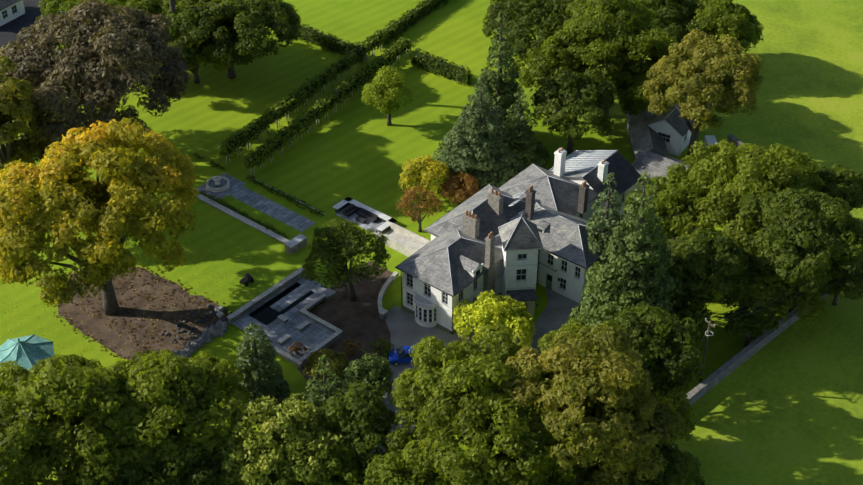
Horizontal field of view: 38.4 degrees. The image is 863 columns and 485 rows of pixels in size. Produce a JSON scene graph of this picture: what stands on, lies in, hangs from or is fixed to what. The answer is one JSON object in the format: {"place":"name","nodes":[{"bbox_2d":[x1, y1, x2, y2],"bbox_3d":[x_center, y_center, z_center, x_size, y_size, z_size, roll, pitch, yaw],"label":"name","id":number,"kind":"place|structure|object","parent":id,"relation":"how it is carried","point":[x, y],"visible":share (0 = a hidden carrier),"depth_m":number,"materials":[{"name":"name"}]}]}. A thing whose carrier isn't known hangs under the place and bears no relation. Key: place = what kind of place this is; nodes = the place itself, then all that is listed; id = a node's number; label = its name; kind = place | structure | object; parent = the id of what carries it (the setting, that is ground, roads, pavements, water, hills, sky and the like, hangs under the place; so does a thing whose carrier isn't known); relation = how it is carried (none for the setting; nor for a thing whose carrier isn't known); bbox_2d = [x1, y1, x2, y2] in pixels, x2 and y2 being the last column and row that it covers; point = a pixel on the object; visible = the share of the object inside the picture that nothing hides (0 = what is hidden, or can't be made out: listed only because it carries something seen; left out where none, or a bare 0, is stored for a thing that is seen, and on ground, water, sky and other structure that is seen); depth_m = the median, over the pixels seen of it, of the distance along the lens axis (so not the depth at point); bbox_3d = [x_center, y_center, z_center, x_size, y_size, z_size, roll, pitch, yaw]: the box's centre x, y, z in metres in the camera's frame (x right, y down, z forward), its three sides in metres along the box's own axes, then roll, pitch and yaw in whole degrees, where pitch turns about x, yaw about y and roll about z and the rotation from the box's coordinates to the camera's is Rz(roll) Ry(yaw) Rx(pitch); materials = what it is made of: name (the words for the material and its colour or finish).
{"place":"outdoors","nodes":[
{"label":"outdoors","id":0,"kind":"place"},
{"bbox_2d":[195,173,314,231],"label":"path paving","id":1,"kind":"structure","parent":0,"point":[236,189],"depth_m":168.01,"materials":[{"name":"stone"}]},
{"bbox_2d":[249,283,314,324],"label":"pond","id":2,"kind":"structure","parent":0,"point":[266,314],"depth_m":149.36,"materials":[{"name":"black liquid"}]},
{"bbox_2d":[285,234,306,247],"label":"garden lead","id":3,"kind":"object","parent":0,"point":[296,240],"visible":1,"depth_m":159.04,"materials":[{"name":"grey metal"}]},
{"bbox_2d":[233,205,383,359],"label":"garden paving","id":4,"kind":"structure","parent":0,"point":[312,335],"depth_m":147.48,"materials":[{"name":"stone"}]},
{"bbox_2d":[288,342,307,356],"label":"shrub","id":5,"kind":"object","parent":4,"relation":"on","point":[296,349],"depth_m":141.79,"materials":[{"name":"brown plant"}]},
{"bbox_2d":[245,204,377,278],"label":"garden furniture","id":6,"kind":"object","parent":4,"relation":"on","point":[364,216],"visible":1,"depth_m":165.08,"materials":[{"name":"wicker"}]},
{"bbox_2d":[2,5,743,180],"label":"outbuildings","id":7,"kind":"structure","parent":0,"point":[733,139],"depth_m":178.82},
{"bbox_2d":[0,0,862,484],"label":"lawn","id":8,"kind":"structure","parent":0,"point":[356,148],"depth_m":177.94,"materials":[{"name":"green plant"}]},
{"bbox_2d":[0,334,54,370],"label":"gazebo verdigris","id":9,"kind":"object","parent":8,"relation":"on","point":[28,352],"visible":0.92,"depth_m":138.34,"materials":[{"name":"teal metal"}]},
{"bbox_2d":[69,0,185,51],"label":"broad tree","id":10,"kind":"object","parent":8,"relation":"on","point":[156,7],"visible":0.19,"depth_m":190.51,"materials":[{"name":"green plant"}]},
{"bbox_2d":[0,227,271,380],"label":"fallen leaves","id":11,"kind":"object","parent":8,"relation":"on","point":[146,295],"visible":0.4,"depth_m":150.20,"materials":[{"name":"brown plant"}]},
{"bbox_2d":[53,263,233,361],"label":"mulch bed","id":12,"kind":"object","parent":8,"relation":"on","point":[90,321],"visible":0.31,"depth_m":148.70,"materials":[{"name":"soil"}]},
{"bbox_2d":[161,304,227,345],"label":"rocks","id":13,"kind":"object","parent":12,"relation":"on","point":[200,320],"visible":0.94,"depth_m":147.08,"materials":[{"name":"stone"}]},
{"bbox_2d":[169,0,185,89],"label":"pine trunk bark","id":14,"kind":"object","parent":8,"relation":"on","point":[172,6],"visible":0.03,"depth_m":185.67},
{"bbox_2d":[172,320,228,359],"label":"rocks","id":15,"kind":"object","parent":8,"relation":"on","point":[210,333],"visible":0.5,"depth_m":144.82,"materials":[{"name":"grey stone"}]},
{"bbox_2d":[193,153,224,170],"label":"hedge","id":16,"kind":"object","parent":8,"relation":"on","point":[202,158],"visible":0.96,"depth_m":175.85,"materials":[{"name":"green plant"}]},
{"bbox_2d":[199,190,289,238],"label":"hedge","id":17,"kind":"object","parent":8,"relation":"on","point":[244,213],"visible":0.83,"depth_m":165.36,"materials":[{"name":"green plant"}]},
{"bbox_2d":[246,174,324,215],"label":"hedge","id":18,"kind":"object","parent":8,"relation":"on","point":[287,196],"visible":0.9,"depth_m":168.81,"materials":[{"name":"green plant"}]},
{"bbox_2d":[220,30,385,164],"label":"pleached hedge","id":19,"kind":"object","parent":8,"relation":"on","point":[348,62],"depth_m":186.72,"materials":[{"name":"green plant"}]},
{"bbox_2d":[263,22,362,61],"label":"boundary hedge","id":20,"kind":"object","parent":8,"relation":"on","point":[312,30],"visible":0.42,"depth_m":203.85,"materials":[{"name":"green plant"}]},
{"bbox_2d":[288,354,353,444],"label":"conifer tree","id":21,"kind":"object","parent":8,"relation":"on","point":[312,394],"depth_m":127.46,"materials":[{"name":"green plant"}]},
{"bbox_2d":[244,37,411,175],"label":"pleached hedge","id":22,"kind":"object","parent":8,"relation":"on","point":[330,95],"depth_m":183.89,"materials":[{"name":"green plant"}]},
{"bbox_2d":[247,40,408,165],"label":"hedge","id":23,"kind":"object","parent":22,"relation":"attached to","point":[333,99],"visible":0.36,"depth_m":185.28,"materials":[{"name":"green plant"}]},
{"bbox_2d":[297,338,372,395],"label":"mulch bed","id":24,"kind":"object","parent":8,"relation":"on","point":[336,346],"visible":0.17,"depth_m":142.69,"materials":[{"name":"soil"}]},
{"bbox_2d":[0,0,690,155],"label":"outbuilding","id":25,"kind":"structure","parent":8,"relation":"on","point":[677,145],"depth_m":177.60,"materials":[{"name":"grey stone"}]},
{"bbox_2d":[0,0,690,181],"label":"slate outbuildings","id":26,"kind":"structure","parent":25,"relation":"on","point":[645,138],"depth_m":175.86,"materials":[{"name":"grey stone"}]},
{"bbox_2d":[0,0,716,146],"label":"outbuildings trim","id":27,"kind":"structure","parent":25,"relation":"attached to","point":[710,139],"depth_m":178.57,"materials":[{"name":"white paint"}]},
{"bbox_2d":[301,218,390,300],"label":"broad tree","id":28,"kind":"object","parent":8,"relation":"on","point":[349,246],"depth_m":144.46,"materials":[{"name":"green plant"}]},
{"bbox_2d":[310,261,392,355],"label":"mulch bed","id":29,"kind":"object","parent":8,"relation":"on","point":[358,320],"depth_m":149.16,"materials":[{"name":"soil"}]},
{"bbox_2d":[361,65,414,125],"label":"broad tree","id":30,"kind":"object","parent":8,"relation":"on","point":[389,86],"depth_m":179.80,"materials":[{"name":"green plant"}]},
{"bbox_2d":[376,0,449,48],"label":"boundary hedge","id":31,"kind":"object","parent":8,"relation":"on","point":[397,32],"visible":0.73,"depth_m":210.05,"materials":[{"name":"green plant"}]},
{"bbox_2d":[369,306,460,477],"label":"gravel drive","id":32,"kind":"structure","parent":8,"relation":"on","point":[405,328],"depth_m":145.55,"materials":[{"name":"grey gravel"}]},
{"bbox_2d":[387,345,422,364],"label":"blue car","id":33,"kind":"object","parent":32,"relation":"on","point":[392,356],"visible":0.42,"depth_m":141.30,"materials":[{"name":"blue paint"}]},
{"bbox_2d":[396,347,414,358],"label":"car window","id":34,"kind":"structure","parent":33,"relation":"on","point":[400,352],"depth_m":141.19,"materials":[{"name":"grey glass"}]},
{"bbox_2d":[409,48,471,85],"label":"boundary hedge","id":35,"kind":"object","parent":8,"relation":"on","point":[438,58],"visible":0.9,"depth_m":196.53,"materials":[{"name":"green plant"}]},
{"bbox_2d":[395,150,617,307],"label":"house lead","id":36,"kind":"object","parent":8,"relation":"on","point":[420,299],"visible":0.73,"depth_m":147.41,"materials":[{"name":"grey metal"}]},
{"bbox_2d":[197,198,856,478],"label":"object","id":37,"kind":"structure","parent":8,"relation":"on","point":[692,400],"depth_m":146.95,"materials":[{"name":"grey stone"}]},
{"bbox_2d":[196,176,430,364],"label":"garden coping","id":38,"kind":"object","parent":37,"relation":"on","point":[405,242],"visible":0.9,"depth_m":158.11,"materials":[{"name":"beige stone"}]},
{"bbox_2d":[208,179,226,187],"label":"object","id":39,"kind":"object","parent":38,"relation":"on","point":[223,182],"visible":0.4,"depth_m":171.37,"materials":[{"name":"grey stone"}]},
{"bbox_2d":[333,197,396,230],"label":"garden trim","id":40,"kind":"structure","parent":37,"relation":"on","point":[383,226],"depth_m":165.46,"materials":[{"name":"stone"}]},
{"bbox_2d":[611,269,850,460],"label":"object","id":41,"kind":"object","parent":37,"relation":"on","point":[725,366],"visible":0.44,"depth_m":140.27,"materials":[{"name":"stone"}]},
{"bbox_2d":[462,191,503,299],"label":"chimneys","id":42,"kind":"object","parent":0,"point":[471,225],"visible":0.83,"depth_m":147.75,"materials":[{"name":"grey stone"}]},
{"bbox_2d":[395,164,601,333],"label":"gutter","id":43,"kind":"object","parent":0,"point":[486,270],"visible":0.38,"depth_m":147.63,"materials":[{"name":"black metal"}]},
{"bbox_2d":[402,193,623,333],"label":"windows","id":44,"kind":"structure","parent":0,"point":[523,277],"depth_m":147.01,"materials":[{"name":"glass"}]},
{"bbox_2d":[453,288,580,354],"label":"driveway","id":45,"kind":"structure","parent":0,"point":[555,314],"depth_m":148.09,"materials":[{"name":"grey asphalt"}]},
{"bbox_2d":[402,148,637,330],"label":"house wall","id":46,"kind":"structure","parent":0,"point":[574,288],"depth_m":148.45,"materials":[{"name":"white paint"}]},
{"bbox_2d":[397,151,640,295],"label":"roof","id":47,"kind":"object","parent":46,"relation":"on","point":[559,236],"depth_m":150.53,"materials":[{"name":"grey stone"}]},
{"bbox_2d":[525,183,589,219],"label":"chimneys","id":48,"kind":"object","parent":47,"relation":"on","point":[582,202],"visible":0.73,"depth_m":152.70,"materials":[{"name":"stone"}]},
{"bbox_2d":[510,151,614,204],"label":"roof","id":49,"kind":"structure","parent":47,"relation":"in","point":[592,164],"depth_m":164.01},
{"bbox_2d":[402,150,641,323],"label":"house trim","id":50,"kind":"structure","parent":46,"relation":"attached to","point":[474,290],"depth_m":147.61,"materials":[{"name":"white paint"}]},
{"bbox_2d":[524,301,534,316],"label":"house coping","id":51,"kind":"object","parent":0,"point":[530,305],"visible":0.26,"depth_m":147.41,"materials":[{"name":"grey stone"}]},
{"bbox_2d":[465,147,605,238],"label":"chimney pots","id":52,"kind":"object","parent":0,"point":[490,234],"visible":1,"depth_m":150.14,"materials":[{"name":"ceramic"}]},
{"bbox_2d":[637,156,699,220],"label":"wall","id":53,"kind":"structure","parent":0,"point":[676,160],"depth_m":176.59,"materials":[{"name":"grey stone"}]},
{"bbox_2d":[521,0,862,484],"bbox_3d":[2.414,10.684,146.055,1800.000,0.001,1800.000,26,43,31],"label":"ground","id":54,"kind":"structure","parent":0,"point":[785,407],"depth_m":144.70,"materials":[{"name":"green plant"}]},
{"bbox_2d":[0,0,44,51],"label":"driveway","id":55,"kind":"structure","parent":54,"relation":"on","point":[10,30],"depth_m":212.36,"materials":[{"name":"grey asphalt"}]},
{"bbox_2d":[0,56,57,221],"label":"broad tree","id":56,"kind":"object","parent":54,"relation":"on","point":[17,113],"depth_m":153.72,"materials":[{"name":"green plant"}]},
{"bbox_2d":[38,0,82,17],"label":"broad tree","id":57,"kind":"object","parent":54,"relation":"on","point":[48,6],"depth_m":198.52,"materials":[{"name":"green plant"}]},
{"bbox_2d":[0,354,164,484],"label":"broad tree","id":58,"kind":"object","parent":54,"relation":"on","point":[29,444],"depth_m":115.06,"materials":[{"name":"green plant"}]},
{"bbox_2d":[0,0,190,167],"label":"broad tree","id":59,"kind":"object","parent":54,"relation":"on","point":[79,76],"depth_m":161.07,"materials":[{"name":"plant"}]},
{"bbox_2d":[0,118,199,315],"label":"broad tree","id":60,"kind":"object","parent":54,"relation":"on","point":[58,193],"depth_m":134.74,"materials":[{"name":"plant"}]},
{"bbox_2d":[54,431,220,484],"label":"broad tree","id":61,"kind":"object","parent":54,"relation":"on","point":[202,476],"depth_m":115.78,"materials":[{"name":"green plant"}]},
{"bbox_2d":[82,348,255,480],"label":"broad tree","id":62,"kind":"object","parent":54,"relation":"on","point":[179,400],"depth_m":119.62,"materials":[{"name":"green plant"}]},
{"bbox_2d":[142,5,242,83],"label":"broad tree","id":63,"kind":"object","parent":54,"relation":"on","point":[190,64],"depth_m":188.19,"materials":[{"name":"green plant"}]},
{"bbox_2d":[176,432,276,484],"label":"broad tree","id":64,"kind":"object","parent":54,"relation":"on","point":[216,474],"depth_m":118.93,"materials":[{"name":"green plant"}]},
{"bbox_2d":[163,0,300,78],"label":"broad tree","id":65,"kind":"object","parent":54,"relation":"on","point":[282,17],"depth_m":184.77,"materials":[{"name":"green plant"}]},
{"bbox_2d":[233,322,290,414],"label":"column tree","id":66,"kind":"object","parent":54,"relation":"on","point":[274,380],"depth_m":132.66,"materials":[{"name":"green plant"}]},
{"bbox_2d":[216,393,343,484],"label":"broad tree","id":67,"kind":"object","parent":54,"relation":"on","point":[272,426],"depth_m":118.89,"materials":[{"name":"green plant"}]},
{"bbox_2d":[270,432,380,484],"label":"broad tree","id":68,"kind":"object","parent":54,"relation":"on","point":[346,473],"depth_m":118.55,"materials":[{"name":"green plant"}]},
{"bbox_2d":[303,347,350,380],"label":"shrub","id":69,"kind":"object","parent":54,"relation":"on","point":[312,363],"depth_m":137.67,"materials":[{"name":"green plant"}]},
{"bbox_2d":[341,339,362,354],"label":"shrub","id":70,"kind":"object","parent":54,"relation":"on","point":[349,352],"depth_m":142.26,"materials":[{"name":"plant"}]},
{"bbox_2d":[308,380,397,468],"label":"broad tree","id":71,"kind":"object","parent":54,"relation":"on","point":[361,422],"depth_m":121.44,"materials":[{"name":"green plant"}]},
{"bbox_2d":[339,353,393,403],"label":"shrub","id":72,"kind":"object","parent":54,"relation":"on","point":[376,374],"depth_m":133.96,"materials":[{"name":"green plant"}]},
{"bbox_2d":[370,338,393,357],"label":"shrub","id":73,"kind":"object","parent":54,"relation":"on","point":[384,350],"depth_m":141.74,"materials":[{"name":"green plant"}]},
{"bbox_2d":[357,432,464,484],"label":"broad tree","id":74,"kind":"object","parent":54,"relation":"on","point":[386,465],"depth_m":117.91,"materials":[{"name":"green plant"}]},
{"bbox_2d":[396,183,444,231],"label":"broad tree","id":75,"kind":"object","parent":54,"relation":"on","point":[432,197],"depth_m":159.47,"materials":[{"name":"orange plant"}]},
{"bbox_2d":[398,155,449,200],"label":"broad tree","id":76,"kind":"object","parent":54,"relation":"on","point":[411,169],"depth_m":164.30,"materials":[{"name":"yellow plant"}]},
{"bbox_2d":[436,171,479,204],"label":"broad tree","id":77,"kind":"object","parent":54,"relation":"on","point":[470,186],"depth_m":164.10,"materials":[{"name":"brown plant"}]},
{"bbox_2d":[385,322,576,484],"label":"broad tree","id":78,"kind":"object","parent":54,"relation":"on","point":[436,377],"depth_m":116.76,"materials":[{"name":"green plant"}]},
{"bbox_2d":[432,76,529,194],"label":"conifer tree","id":79,"kind":"object","parent":54,"relation":"on","point":[458,153],"depth_m":166.42,"materials":[{"name":"green plant"}]},
{"bbox_2d":[452,290,535,346],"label":"broad tree","id":80,"kind":"object","parent":54,"relation":"on","point":[515,312],"depth_m":140.89,"materials":[{"name":"yellow plant"}]},
{"bbox_2d":[470,10,525,143],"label":"conifer tree","id":81,"kind":"object","parent":54,"relation":"on","point":[507,100],"depth_m":172.50,"materials":[{"name":"green plant"}]},
{"bbox_2d":[487,84,549,179],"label":"conifer tree","id":82,"kind":"object","parent":54,"relation":"on","point":[530,151],"depth_m":169.83,"materials":[{"name":"green plant"}]},
{"bbox_2d":[482,0,587,63],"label":"broad tree","id":83,"kind":"object","parent":54,"relation":"on","point":[542,17],"depth_m":183.83,"materials":[{"name":"green plant"}]},
{"bbox_2d":[466,441,603,484],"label":"broad tree","id":84,"kind":"object","parent":54,"relation":"on","point":[555,478],"depth_m":118.65,"materials":[{"name":"green plant"}]},
{"bbox_2d":[509,28,597,111],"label":"broad tree","id":85,"kind":"object","parent":54,"relation":"on","point":[550,66],"depth_m":177.66,"materials":[{"name":"green plant"}]},
{"bbox_2d":[537,317,587,355],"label":"broad tree","id":86,"kind":"object","parent":54,"relation":"on","point":[573,327],"depth_m":138.34,"materials":[{"name":"green plant"}]},
{"bbox_2d":[530,70,616,153],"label":"broad tree","id":87,"kind":"object","parent":54,"relation":"on","point":[583,97],"depth_m":170.93,"materials":[{"name":"green plant"}]},
{"bbox_2d":[495,323,683,484],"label":"broad tree","id":88,"kind":"object","parent":54,"relation":"on","point":[608,405],"depth_m":115.18,"materials":[{"name":"green plant"}]},
{"bbox_2d":[585,172,624,278],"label":"conifer tree","id":89,"kind":"object","parent":54,"relation":"on","point":[594,221],"depth_m":147.75,"materials":[{"name":"green plant"}]},
{"bbox_2d":[553,0,670,116],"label":"broad tree","id":90,"kind":"object","parent":54,"relation":"on","point":[599,27],"depth_m":176.06,"materials":[{"name":"green plant"}]},
{"bbox_2d":[576,428,679,484],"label":"broad tree","id":91,"kind":"object","parent":54,"relation":"on","point":[600,462],"visible":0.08,"depth_m":119.89,"materials":[{"name":"green plant"}]},
{"bbox_2d":[565,170,694,372],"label":"conifer tree","id":92,"kind":"object","parent":54,"relation":"on","point":[606,294],"depth_m":134.03,"materials":[{"name":"green plant"}]},
{"bbox_2d":[608,60,669,128],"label":"broad tree","id":93,"kind":"object","parent":54,"relation":"on","point":[634,90],"depth_m":176.75,"materials":[{"name":"green plant"}]},
{"bbox_2d":[590,302,703,398],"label":"broad tree","id":94,"kind":"object","parent":54,"relation":"on","point":[654,350],"depth_m":127.09,"materials":[{"name":"green plant"}]},
{"bbox_2d":[611,0,699,61],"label":"broad tree","id":95,"kind":"object","parent":54,"relation":"on","point":[673,16],"depth_m":190.28,"materials":[{"name":"green plant"}]},
{"bbox_2d":[609,437,704,484],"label":"broad tree","id":96,"kind":"object","parent":54,"relation":"on","point":[685,466],"visible":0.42,"depth_m":116.59,"materials":[{"name":"green plant"}]},
{"bbox_2d":[633,382,697,446],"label":"broad tree","id":97,"kind":"object","parent":54,"relation":"on","point":[678,401],"depth_m":126.53,"materials":[{"name":"green plant"}]},
{"bbox_2d":[622,163,725,242],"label":"broad tree","id":98,"kind":"object","parent":54,"relation":"on","point":[669,192],"depth_m":150.95,"materials":[{"name":"green plant"}]},
{"bbox_2d":[668,282,714,344],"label":"broad tree","id":99,"kind":"object","parent":54,"relation":"on","point":[697,314],"depth_m":137.47,"materials":[{"name":"green plant"}]},
{"bbox_2d":[647,228,756,310],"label":"broad tree","id":100,"kind":"object","parent":54,"relation":"on","point":[694,257],"depth_m":138.05,"materials":[{"name":"green plant"}]},
{"bbox_2d":[643,29,763,156],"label":"broad tree","id":101,"kind":"object","parent":54,"relation":"on","point":[719,63],"depth_m":165.74,"materials":[{"name":"green plant"}]},
{"bbox_2d":[679,0,764,51],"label":"broad tree","id":102,"kind":"object","parent":54,"relation":"on","point":[722,17],"depth_m":189.80,"materials":[{"name":"green plant"}]},
{"bbox_2d":[677,139,824,275],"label":"broad tree","id":103,"kind":"object","parent":54,"relation":"on","point":[754,165],"depth_m":149.51,"materials":[{"name":"green plant"}]},
{"bbox_2d":[723,296,779,346],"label":"broad tree","id":104,"kind":"object","parent":54,"relation":"on","point":[756,319],"depth_m":140.51,"materials":[{"name":"green plant"}]},
{"bbox_2d":[737,253,827,327],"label":"broad tree","id":105,"kind":"object","parent":54,"relation":"on","point":[764,286],"depth_m":141.13,"materials":[{"name":"green plant"}]},
{"bbox_2d":[732,187,862,312],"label":"broad tree","id":106,"kind":"object","parent":54,"relation":"on","point":[836,229],"depth_m":139.27,"materials":[{"name":"green plant"}]},
{"bbox_2d":[801,164,862,212],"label":"broad tree","id":107,"kind":"object","parent":54,"relation":"on","point":[835,175],"depth_m":154.88,"materials":[{"name":"green plant"}]},
{"bbox_2d":[817,253,862,305],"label":"broad tree","id":108,"kind":"object","parent":54,"relation":"on","point":[835,288],"depth_m":145.39,"materials":[{"name":"green plant"}]},
{"bbox_2d":[698,319,714,383],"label":"utility pole","id":109,"kind":"object","parent":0,"point":[704,355],"depth_m":135.53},
{"bbox_2d":[707,266,862,325],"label":"power lines","id":110,"kind":"object","parent":109,"relation":"attached to","point":[771,301],"visible":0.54,"depth_m":138.02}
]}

